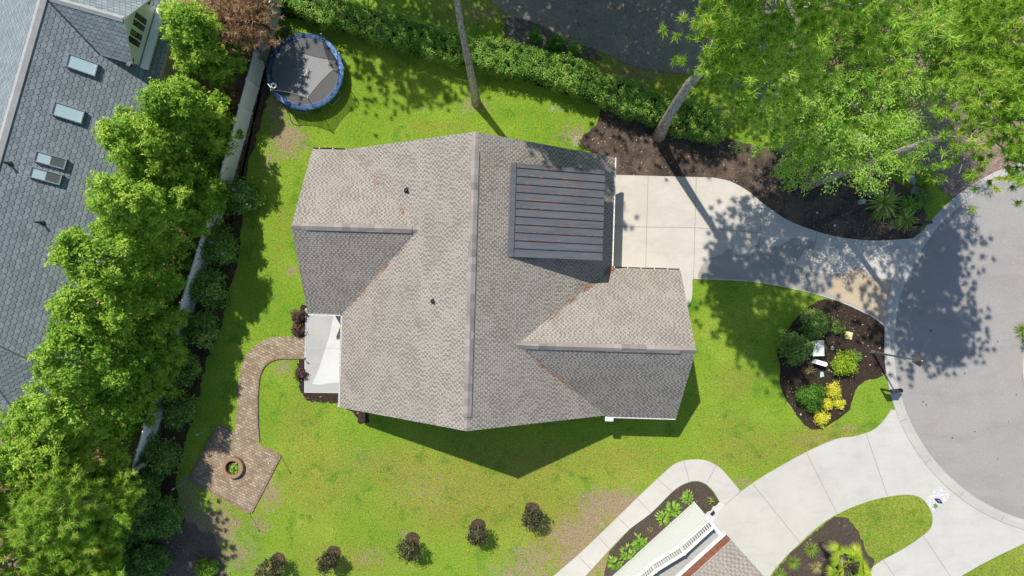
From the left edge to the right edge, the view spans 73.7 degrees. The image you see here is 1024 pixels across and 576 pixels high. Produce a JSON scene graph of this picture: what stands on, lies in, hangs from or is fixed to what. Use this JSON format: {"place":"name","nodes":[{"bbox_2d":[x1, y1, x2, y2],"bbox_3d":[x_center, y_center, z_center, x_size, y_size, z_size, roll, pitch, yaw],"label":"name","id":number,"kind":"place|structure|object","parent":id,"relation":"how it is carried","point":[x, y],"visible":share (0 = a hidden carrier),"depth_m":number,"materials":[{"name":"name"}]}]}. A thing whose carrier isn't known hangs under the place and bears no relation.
{"place":"outdoors","nodes":[
{"label":"outdoors","id":0,"kind":"place"},
{"bbox_2d":[0,0,278,574],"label":"pine straw strip","id":1,"kind":"object","parent":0,"point":[234,89],"visible":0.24,"depth_m":41.29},
{"bbox_2d":[0,405,103,526],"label":"pine tree","id":2,"kind":"object","parent":1,"relation":"on","point":[5,439],"visible":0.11,"depth_m":32.28,"materials":[{"name":"green plant"}]},
{"bbox_2d":[0,507,106,575],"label":"pine tree","id":3,"kind":"object","parent":1,"relation":"on","point":[26,558],"visible":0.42,"depth_m":32.96,"materials":[{"name":"green plant"}]},
{"bbox_2d":[0,393,143,499],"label":"evergreen tree","id":4,"kind":"object","parent":1,"relation":"on","point":[24,464],"visible":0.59,"depth_m":32.61,"materials":[{"name":"green plant"}]},
{"bbox_2d":[2,362,161,456],"bbox_3d":[-22.128,6.331,36.094,4.694,10.581,5.198,41,90,0],"label":"evergreen tree","id":5,"kind":"object","parent":1,"relation":"on","point":[52,419],"visible":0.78,"depth_m":32.77,"materials":[{"name":"green plant"}]},
{"bbox_2d":[0,0,181,413],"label":"slate house","id":6,"kind":"structure","parent":1,"relation":"on","point":[72,72],"depth_m":36.13,"materials":[{"name":"stone"}]},
{"bbox_2d":[128,26,143,49],"bbox_3d":[-20.182,-13.371,36.550,0.060,1.290,0.860,16,90,0],"label":"window","id":7,"kind":"structure","parent":6,"relation":"in","point":[135,37],"depth_m":36.58,"materials":[{"name":"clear glass"}]},
{"bbox_2d":[130,11,148,33],"bbox_3d":[-19.935,-14.236,36.550,0.060,1.290,0.860,16,90,0],"label":"window","id":8,"kind":"structure","parent":6,"relation":"in","point":[139,21],"depth_m":36.55,"materials":[{"name":"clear glass"}]},
{"bbox_2d":[24,310,185,402],"bbox_3d":[-20.864,3.583,36.060,5.591,10.551,4.862,21,90,0],"label":"evergreen tree","id":9,"kind":"object","parent":1,"relation":"on","point":[49,352],"visible":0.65,"depth_m":33.25,"materials":[{"name":"green plant"}]},
{"bbox_2d":[65,512,151,575],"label":"cedar tree","id":10,"kind":"object","parent":1,"relation":"on","point":[137,553],"visible":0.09,"depth_m":39.26,"materials":[{"name":"green plant"}]},
{"bbox_2d":[43,259,194,352],"bbox_3d":[-20.480,0.971,36.136,5.182,10.511,4.849,-36,90,0],"label":"evergreen tree","id":11,"kind":"object","parent":1,"relation":"on","point":[70,303],"visible":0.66,"depth_m":33.55,"materials":[{"name":"green plant"}]},
{"bbox_2d":[43,216,197,301],"bbox_3d":[-20.181,-1.587,36.068,5.128,10.468,5.195,0,90,0],"label":"evergreen tree","id":12,"kind":"object","parent":1,"relation":"on","point":[72,246],"visible":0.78,"depth_m":33.27,"materials":[{"name":"green plant"}]},
{"bbox_2d":[83,364,186,419],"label":"evergreen tree","id":13,"kind":"object","parent":1,"relation":"on","point":[143,393],"visible":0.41,"depth_m":37.26,"materials":[{"name":"green plant"}]},
{"bbox_2d":[80,165,219,256],"bbox_3d":[-19.063,-4.322,35.958,5.120,10.687,5.337,0,90,0],"label":"evergreen tree","id":14,"kind":"object","parent":1,"relation":"on","point":[122,201],"visible":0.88,"depth_m":33.39,"materials":[{"name":"green plant"}]},
{"bbox_2d":[112,309,190,370],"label":"evergreen tree","id":15,"kind":"object","parent":1,"relation":"on","point":[159,352],"visible":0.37,"depth_m":37.40,"materials":[{"name":"green plant"}]},
{"bbox_2d":[91,104,228,185],"bbox_3d":[-18.926,-7.118,36.590,4.661,9.672,5.123,30,90,0],"label":"evergreen tree","id":16,"kind":"object","parent":1,"relation":"on","point":[134,143],"visible":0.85,"depth_m":33.81,"materials":[{"name":"green plant"}]},
{"bbox_2d":[132,72,246,163],"bbox_3d":[-17.431,-9.335,37.193,4.285,8.447,4.682,0,90,0],"label":"evergreen tree","id":17,"kind":"object","parent":1,"relation":"on","point":[182,97],"visible":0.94,"depth_m":35.76,"materials":[{"name":"green plant"}]},
{"bbox_2d":[148,166,232,236],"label":"evergreen tree","id":18,"kind":"object","parent":1,"relation":"on","point":[211,189],"visible":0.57,"depth_m":37.32,"materials":[{"name":"green plant"}]},
{"bbox_2d":[130,0,281,480],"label":"vinyl fence","id":19,"kind":"object","parent":1,"relation":"on","point":[253,78],"visible":0.48,"depth_m":40.20,"materials":[{"name":"plastic"}]},
{"bbox_2d":[155,0,257,90],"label":"evergreen tree","id":20,"kind":"object","parent":1,"relation":"on","point":[193,51],"visible":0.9,"depth_m":36.24,"materials":[{"name":"green plant"}]},
{"bbox_2d":[193,0,285,61],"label":"dead conifer","id":21,"kind":"object","parent":1,"relation":"on","point":[247,19],"visible":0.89,"depth_m":36.89,"materials":[{"name":"plant"}]},
{"bbox_2d":[125,67,269,575],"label":"fence","id":22,"kind":"object","parent":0,"point":[168,485],"visible":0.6,"depth_m":41.29,"materials":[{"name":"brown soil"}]},
{"bbox_2d":[18,525,125,575],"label":"pine tree","id":23,"kind":"object","parent":22,"relation":"on","point":[109,560],"visible":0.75,"depth_m":34.98,"materials":[{"name":"green plant"}]},
{"bbox_2d":[1,438,150,575],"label":"pine tree","id":24,"kind":"object","parent":22,"relation":"on","point":[30,512],"visible":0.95,"depth_m":32.69,"materials":[{"name":"green plant"}]},
{"bbox_2d":[115,546,136,575],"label":"understorey bush","id":25,"kind":"object","parent":22,"relation":"on","point":[126,568],"visible":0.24,"depth_m":40.21,"materials":[{"name":"green plant"}]},
{"bbox_2d":[81,464,173,537],"bbox_3d":[-22.325,11.950,38.695,4.226,5.976,4.051,-27,90,0],"label":"cedar tree","id":26,"kind":"object","parent":22,"relation":"on","point":[150,485],"visible":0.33,"depth_m":38.69,"materials":[{"name":"green plant"}]},
{"bbox_2d":[127,505,161,547],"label":"understorey bush","id":27,"kind":"object","parent":22,"relation":"on","point":[138,530],"visible":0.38,"depth_m":39.52,"materials":[{"name":"green plant"}]},
{"bbox_2d":[131,431,186,481],"bbox_3d":[-21.103,10.014,40.515,3.607,2.290,3.467,0,90,0],"label":"gardenia shrub","id":28,"kind":"object","parent":22,"relation":"on","point":[159,456],"visible":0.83,"depth_m":40.17,"materials":[{"name":"green plant"}]},
{"bbox_2d":[136,491,189,542],"bbox_3d":[-20.700,13.510,40.404,3.089,2.269,2.927,0,90,0],"label":"gardenia shrub","id":29,"kind":"object","parent":22,"relation":"on","point":[169,518],"visible":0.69,"depth_m":40.08,"materials":[{"name":"green plant"}]},
{"bbox_2d":[159,392,199,431],"bbox_3d":[-19.681,7.285,40.558,2.598,1.869,2.502,0,90,0],"label":"gardenia shrub","id":30,"kind":"object","parent":22,"relation":"on","point":[178,413],"visible":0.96,"depth_m":40.28,"materials":[{"name":"green plant"}]},
{"bbox_2d":[142,521,226,575],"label":"bare mulch","id":31,"kind":"object","parent":22,"relation":"on","point":[185,557],"visible":0.55,"depth_m":41.28,"materials":[{"name":"soil"}]},
{"bbox_2d":[127,539,173,575],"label":"understorey bush","id":32,"kind":"object","parent":31,"relation":"on","point":[154,562],"visible":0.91,"depth_m":40.20,"materials":[{"name":"green plant"}]},
{"bbox_2d":[191,557,219,575],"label":"green shrub","id":33,"kind":"object","parent":31,"relation":"on","point":[207,569],"visible":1,"depth_m":40.70,"materials":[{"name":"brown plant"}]},
{"bbox_2d":[170,351,202,393],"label":"gardenia shrub","id":34,"kind":"object","parent":22,"relation":"on","point":[189,371],"visible":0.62,"depth_m":40.38,"materials":[{"name":"green plant"}]},
{"bbox_2d":[181,307,221,349],"bbox_3d":[-18.618,2.366,40.484,2.465,1.908,2.673,0,90,0],"label":"gardenia shrub","id":35,"kind":"object","parent":22,"relation":"on","point":[200,328],"visible":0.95,"depth_m":40.25,"materials":[{"name":"green plant"}]},
{"bbox_2d":[181,260,229,311],"bbox_3d":[-18.125,-0.129,40.302,3.061,2.178,2.774,24,90,0],"label":"gardenia shrub","id":36,"kind":"object","parent":22,"relation":"on","point":[207,289],"visible":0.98,"depth_m":40.21,"materials":[{"name":"green plant"}]},
{"bbox_2d":[191,219,243,266],"bbox_3d":[-17.601,-2.704,40.493,2.988,2.368,3.094,0,90,0],"label":"gardenia shrub","id":37,"kind":"object","parent":22,"relation":"on","point":[219,245],"visible":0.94,"depth_m":40.14,"materials":[{"name":"green plant"}]},
{"bbox_2d":[225,176,266,214],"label":"gardenia shrub","id":38,"kind":"object","parent":22,"relation":"on","point":[242,196],"visible":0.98,"depth_m":40.32,"materials":[{"name":"green plant"}]},
{"bbox_2d":[191,425,280,511],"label":"paver terrace","id":39,"kind":"structure","parent":0,"point":[244,489],"depth_m":41.24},
{"bbox_2d":[222,456,244,478],"bbox_3d":[-16.774,10.806,41.088,1.280,0.361,1.280,0,90,0],"label":"planter","id":40,"kind":"object","parent":39,"relation":"on","point":[233,467],"visible":1,"depth_m":40.96,"materials":[{"name":"brown ceramic"}]},
{"bbox_2d":[235,337,304,440],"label":"paver path","id":41,"kind":"structure","parent":0,"point":[258,356],"depth_m":41.25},
{"bbox_2d":[304,308,341,392],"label":"patio","id":42,"kind":"structure","parent":0,"point":[322,342],"depth_m":41.24,"materials":[{"name":"concrete"}]},
{"bbox_2d":[158,0,1022,575],"bbox_3d":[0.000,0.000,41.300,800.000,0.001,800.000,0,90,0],"label":"lawn","id":43,"kind":"structure","parent":0,"point":[286,130],"depth_m":41.30,"materials":[{"name":"green plant"}]},
{"bbox_2d":[189,357,305,513],"bbox_3d":[-15.277,8.297,41.250,4.397,0.100,9.892,29,90,0],"label":"paver edging","id":44,"kind":"object","parent":43,"relation":"on","point":[258,438],"visible":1,"depth_m":41.23,"materials":[{"name":"red brick"}]},
{"bbox_2d":[271,552,285,566],"bbox_3d":[-14.127,16.439,41.302,0.897,0.036,0.904,0,90,0],"label":"tree mulch ring","id":45,"kind":"object","parent":43,"relation":"on","point":[282,557],"visible":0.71,"depth_m":41.28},
{"bbox_2d":[251,556,284,575],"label":"ornamental tree","id":46,"kind":"object","parent":45,"relation":"on","point":[273,570],"visible":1,"depth_m":39.56,"materials":[{"name":"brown plant"}]},
{"bbox_2d":[258,25,346,113],"bbox_3d":[-12.243,-12.812,39.959,4.799,2.638,4.667,0,90,0],"label":"trampoline","id":47,"kind":"object","parent":43,"relation":"on","point":[305,71],"visible":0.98,"depth_m":40.42,"materials":[{"name":"fabric"}]},
{"bbox_2d":[298,305,306,336],"bbox_3d":[-12.657,2.037,41.315,0.764,0.070,2.083,7,90,0],"label":"mulch bed","id":48,"kind":"object","parent":43,"relation":"on","point":[303,321],"depth_m":41.28,"materials":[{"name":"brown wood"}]},
{"bbox_2d":[290,323,305,337],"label":"red shrub","id":49,"kind":"object","parent":48,"relation":"on","point":[297,330],"visible":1,"depth_m":40.88,"materials":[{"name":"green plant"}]},
{"bbox_2d":[290,308,307,324],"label":"red shrub","id":50,"kind":"object","parent":48,"relation":"on","point":[297,316],"visible":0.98,"depth_m":40.84,"materials":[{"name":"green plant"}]},
{"bbox_2d":[297,359,368,423],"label":"patio mulch","id":51,"kind":"object","parent":43,"relation":"on","point":[331,398],"visible":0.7,"depth_m":41.28,"materials":[{"name":"brown soil"}]},
{"bbox_2d":[327,546,340,559],"bbox_3d":[-10.759,16.001,41.302,0.867,0.036,0.837,0,90,0],"label":"tree mulch ring","id":52,"kind":"object","parent":43,"relation":"on","point":[337,553],"visible":0.66,"depth_m":41.28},
{"bbox_2d":[315,551,338,575],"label":"ornamental tree","id":53,"kind":"object","parent":52,"relation":"on","point":[329,557],"visible":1,"depth_m":39.47,"materials":[{"name":"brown plant"}]},
{"bbox_2d":[405,532,419,546],"bbox_3d":[-5.999,15.214,41.302,0.923,0.036,0.914,0,90,0],"label":"tree mulch ring","id":54,"kind":"object","parent":43,"relation":"on","point":[413,536],"visible":0.61,"depth_m":41.28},
{"bbox_2d":[396,535,421,564],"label":"ornamental tree","id":55,"kind":"object","parent":54,"relation":"on","point":[413,552],"visible":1,"depth_m":39.42,"materials":[{"name":"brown plant"}]},
{"bbox_2d":[280,8,597,105],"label":"hedge mulch","id":56,"kind":"object","parent":43,"relation":"on","point":[300,18],"visible":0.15,"depth_m":41.29,"materials":[{"name":"brown soil"}]},
{"bbox_2d":[263,0,732,146],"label":"clipped hedge","id":57,"kind":"object","parent":56,"relation":"on","point":[390,29],"visible":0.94,"depth_m":39.59,"materials":[{"name":"green plant"}]},
{"bbox_2d":[454,0,480,106],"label":"pine tree","id":58,"kind":"object","parent":43,"relation":"on","point":[475,97],"visible":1,"depth_m":36.16,"materials":[{"name":"grey plant"}]},
{"bbox_2d":[470,519,484,531],"bbox_3d":[-2.055,14.406,41.302,0.913,0.036,0.912,0,90,0],"label":"tree mulch ring","id":59,"kind":"object","parent":43,"relation":"on","point":[481,521],"visible":0.54,"depth_m":41.28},
{"bbox_2d":[465,521,487,548],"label":"ornamental tree","id":60,"kind":"object","parent":59,"relation":"on","point":[476,536],"visible":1,"depth_m":39.48,"materials":[{"name":"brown plant"}]},
{"bbox_2d":[291,132,695,430],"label":"house","id":61,"kind":"structure","parent":43,"relation":"on","point":[446,314],"depth_m":35.28,"materials":[{"name":"grey tile"}]},
{"bbox_2d":[348,168,614,390],"bbox_3d":[-1.343,-2.153,36.326,14.203,4.082,11.201,20,90,0],"label":"roof pine straw","id":62,"kind":"object","parent":61,"relation":"on","point":[590,285],"visible":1,"depth_m":35.44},
{"bbox_2d":[139,0,921,575],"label":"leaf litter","id":63,"kind":"object","parent":43,"relation":"on","point":[633,174],"visible":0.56,"depth_m":41.26,"materials":[{"name":"brown plant"}]},
{"bbox_2d":[525,502,539,515],"bbox_3d":[1.226,13.389,41.302,0.889,0.036,0.874,0,90,0],"label":"tree mulch ring","id":64,"kind":"object","parent":43,"relation":"on","point":[531,504],"visible":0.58,"depth_m":41.28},
{"bbox_2d":[519,504,547,533],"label":"ornamental tree","id":65,"kind":"object","parent":64,"relation":"on","point":[528,521],"visible":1,"depth_m":39.43,"materials":[{"name":"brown plant"}]},
{"bbox_2d":[545,32,567,53],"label":"round shrub","id":66,"kind":"object","parent":43,"relation":"on","point":[556,42],"visible":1,"depth_m":40.73,"materials":[{"name":"green plant"}]},
{"bbox_2d":[604,482,718,575],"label":"porch mulch","id":67,"kind":"object","parent":43,"relation":"on","point":[699,493],"visible":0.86,"depth_m":41.27,"materials":[{"name":"soil"}]},
{"bbox_2d":[607,555,623,570],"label":"hosta","id":68,"kind":"object","parent":67,"relation":"on","point":[618,564],"visible":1,"depth_m":41.06,"materials":[{"name":"green plant"}]},
{"bbox_2d":[619,542,635,559],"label":"hosta","id":69,"kind":"object","parent":67,"relation":"on","point":[629,556],"visible":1,"depth_m":41.06,"materials":[{"name":"green plant"}]},
{"bbox_2d":[630,532,647,549],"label":"hosta","id":70,"kind":"object","parent":67,"relation":"on","point":[641,541],"visible":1,"depth_m":41.03,"materials":[{"name":"green plant"}]},
{"bbox_2d":[664,500,682,517],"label":"hosta","id":71,"kind":"object","parent":67,"relation":"on","point":[669,510],"visible":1,"depth_m":41.06,"materials":[{"name":"green plant"}]},
{"bbox_2d":[613,502,762,575],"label":"porch house","id":72,"kind":"structure","parent":43,"relation":"on","point":[692,539],"depth_m":38.32,"materials":[{"name":"white"}]},
{"bbox_2d":[705,502,723,521],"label":"white gravel","id":73,"kind":"structure","parent":43,"relation":"on","point":[717,507],"depth_m":41.24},
{"bbox_2d":[777,299,885,429],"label":"front mulch","id":74,"kind":"object","parent":43,"relation":"on","point":[870,336],"visible":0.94,"depth_m":41.27,"materials":[{"name":"brown wood"}]},
{"bbox_2d":[776,328,818,367],"bbox_3d":[17.014,3.608,40.580,2.416,1.931,2.397,0,90,0],"label":"bed shrub","id":75,"kind":"object","parent":74,"relation":"on","point":[796,348],"visible":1,"depth_m":40.38,"materials":[{"name":"green plant"}]},
{"bbox_2d":[794,381,826,415],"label":"bed shrub","id":76,"kind":"object","parent":74,"relation":"on","point":[809,397],"visible":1,"depth_m":40.44,"materials":[{"name":"green plant"}]},
{"bbox_2d":[797,305,834,340],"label":"bed shrub","id":77,"kind":"object","parent":74,"relation":"on","point":[814,323],"visible":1,"depth_m":40.42,"materials":[{"name":"green plant"}]},
{"bbox_2d":[809,340,824,355],"bbox_3d":[18.194,3.581,40.915,0.680,0.770,0.920,-2,90,0],"label":"transformer box","id":78,"kind":"object","parent":74,"relation":"on","point":[820,347],"visible":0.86,"depth_m":40.53,"materials":[{"name":"white metal"}]},
{"bbox_2d":[813,409,830,427],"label":"yellow shrub","id":79,"kind":"object","parent":74,"relation":"on","point":[820,418],"visible":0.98,"depth_m":40.86,"materials":[{"name":"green plant"}]},
{"bbox_2d":[823,380,841,399],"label":"yellow shrub","id":80,"kind":"object","parent":74,"relation":"on","point":[833,391],"visible":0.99,"depth_m":40.83,"materials":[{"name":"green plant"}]},
{"bbox_2d":[829,319,845,334],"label":"bed shrub","id":81,"kind":"object","parent":74,"relation":"on","point":[837,327],"visible":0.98,"depth_m":40.94,"materials":[{"name":"green plant"}]},
{"bbox_2d":[830,349,858,377],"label":"bed shrub","id":82,"kind":"object","parent":74,"relation":"on","point":[845,363],"visible":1,"depth_m":40.48,"materials":[{"name":"green plant"}]},
{"bbox_2d":[870,350,924,366],"bbox_3d":[21.774,3.871,38.755,0.509,5.090,0.510,34,90,0],"label":"street lamp","id":83,"kind":"object","parent":74,"relation":"on","point":[918,359],"visible":1,"depth_m":36.56,"materials":[{"name":"black metal"}]},
{"bbox_2d":[913,164,939,189],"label":"verge shrub","id":84,"kind":"object","parent":43,"relation":"on","point":[920,180],"visible":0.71,"depth_m":40.83,"materials":[{"name":"green plant"}]},
{"bbox_2d":[554,459,739,575],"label":"pavement","id":85,"kind":"structure","parent":0,"point":[657,492],"depth_m":41.25,"materials":[{"name":"concrete"}]},
{"bbox_2d":[491,0,826,99],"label":"lane","id":86,"kind":"structure","parent":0,"point":[569,17],"depth_m":41.28,"materials":[{"name":"asphalt"}]},
{"bbox_2d":[504,17,602,60],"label":"lane gravel","id":87,"kind":"structure","parent":86,"relation":"on","point":[522,35],"depth_m":41.27,"materials":[{"name":"gravel"}]},
{"bbox_2d":[528,28,542,42],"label":"round shrub","id":88,"kind":"object","parent":87,"relation":"on","point":[534,35],"visible":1,"depth_m":40.75,"materials":[{"name":"green plant"}]},
{"bbox_2d":[565,39,584,61],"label":"round shrub","id":89,"kind":"object","parent":87,"relation":"on","point":[574,49],"visible":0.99,"depth_m":40.71,"materials":[{"name":"green plant"}]},
{"bbox_2d":[765,0,942,70],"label":"pine tree","id":90,"kind":"object","parent":86,"relation":"on","point":[857,37],"visible":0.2,"depth_m":31.04,"materials":[{"name":"green plant"}]},
{"bbox_2d":[579,105,926,239],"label":"side mulch","id":91,"kind":"object","parent":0,"point":[712,165],"visible":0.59,"depth_m":41.28,"materials":[{"name":"brown wood"}]},
{"bbox_2d":[652,0,991,183],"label":"pine tree","id":92,"kind":"object","parent":91,"relation":"on","point":[730,32],"visible":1,"depth_m":22.69,"materials":[{"name":"green plant"}]},
{"bbox_2d":[728,0,953,197],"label":"oak tree","id":93,"kind":"object","parent":91,"relation":"on","point":[826,128],"visible":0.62,"depth_m":33.10,"materials":[{"name":"green plant"}]},
{"bbox_2d":[860,185,904,221],"bbox_3d":[22.202,-5.095,40.812,2.559,1.442,2.546,0,90,0],"label":"yucca","id":94,"kind":"object","parent":91,"relation":"on","point":[883,203],"visible":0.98,"depth_m":40.65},
{"bbox_2d":[889,204,920,233],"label":"leafy lily","id":95,"kind":"object","parent":91,"relation":"on","point":[906,221],"visible":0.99,"depth_m":40.88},
{"bbox_2d":[897,194,920,215],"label":"leafy lily","id":96,"kind":"object","parent":91,"relation":"on","point":[909,203],"visible":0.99,"depth_m":40.88,"materials":[{"name":"green plant"}]},
{"bbox_2d":[802,26,1023,213],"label":"pine tree","id":97,"kind":"object","parent":91,"relation":"on","point":[1009,101],"visible":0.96,"depth_m":26.38,"materials":[{"name":"green plant"}]},
{"bbox_2d":[911,186,935,212],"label":"verge shrub","id":98,"kind":"object","parent":91,"relation":"on","point":[923,200],"visible":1,"depth_m":40.92,"materials":[{"name":"green plant"}]},
{"bbox_2d":[612,175,920,339],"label":"driveway","id":99,"kind":"structure","parent":0,"point":[708,228],"depth_m":41.25,"materials":[{"name":"concrete"}]},
{"bbox_2d":[770,495,932,575],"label":"driveway island","id":100,"kind":"structure","parent":0,"point":[885,527],"depth_m":41.24,"materials":[{"name":"green plant"}]},
{"bbox_2d":[773,517,874,575],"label":"island mulch","id":101,"kind":"object","parent":100,"relation":"on","point":[830,531],"visible":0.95,"depth_m":41.23,"materials":[{"name":"soil"}]},
{"bbox_2d":[819,541,873,575],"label":"palmetto","id":102,"kind":"object","parent":101,"relation":"on","point":[836,558],"visible":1,"depth_m":38.31,"materials":[{"name":"plant"}]},
{"bbox_2d":[712,410,1023,575],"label":"driveway","id":103,"kind":"structure","parent":0,"point":[768,523],"depth_m":41.25,"materials":[{"name":"concrete"}]},
{"bbox_2d":[925,487,950,512],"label":"white gravel square","id":104,"kind":"structure","parent":103,"relation":"on","point":[943,496],"depth_m":41.23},
{"bbox_2d":[829,6,1023,197],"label":"lane apron","id":105,"kind":"object","parent":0,"point":[954,186],"visible":0.23,"depth_m":41.27,"materials":[{"name":"grey concrete"}]},
{"bbox_2d":[863,0,1023,119],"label":"oak tree","id":106,"kind":"object","parent":105,"relation":"on","point":[934,62],"visible":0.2,"depth_m":32.03,"materials":[{"name":"green plant"}]},
{"bbox_2d":[879,0,1023,121],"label":"pine tree","id":107,"kind":"object","parent":105,"relation":"on","point":[994,13],"visible":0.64,"depth_m":28.24,"materials":[{"name":"green plant"}]},
{"bbox_2d":[894,172,1023,518],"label":"road","id":108,"kind":"structure","parent":0,"point":[979,314],"depth_m":41.27,"materials":[{"name":"asphalt"}]},
{"bbox_2d":[884,163,1023,529],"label":"kerb","id":109,"kind":"structure","parent":108,"relation":"on","point":[929,461],"depth_m":41.21,"materials":[{"name":"concrete"}]},
{"bbox_2d":[964,544,1023,575],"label":"corner lawn","id":110,"kind":"structure","parent":0,"point":[1010,563],"depth_m":41.24,"materials":[{"name":"green plant"}]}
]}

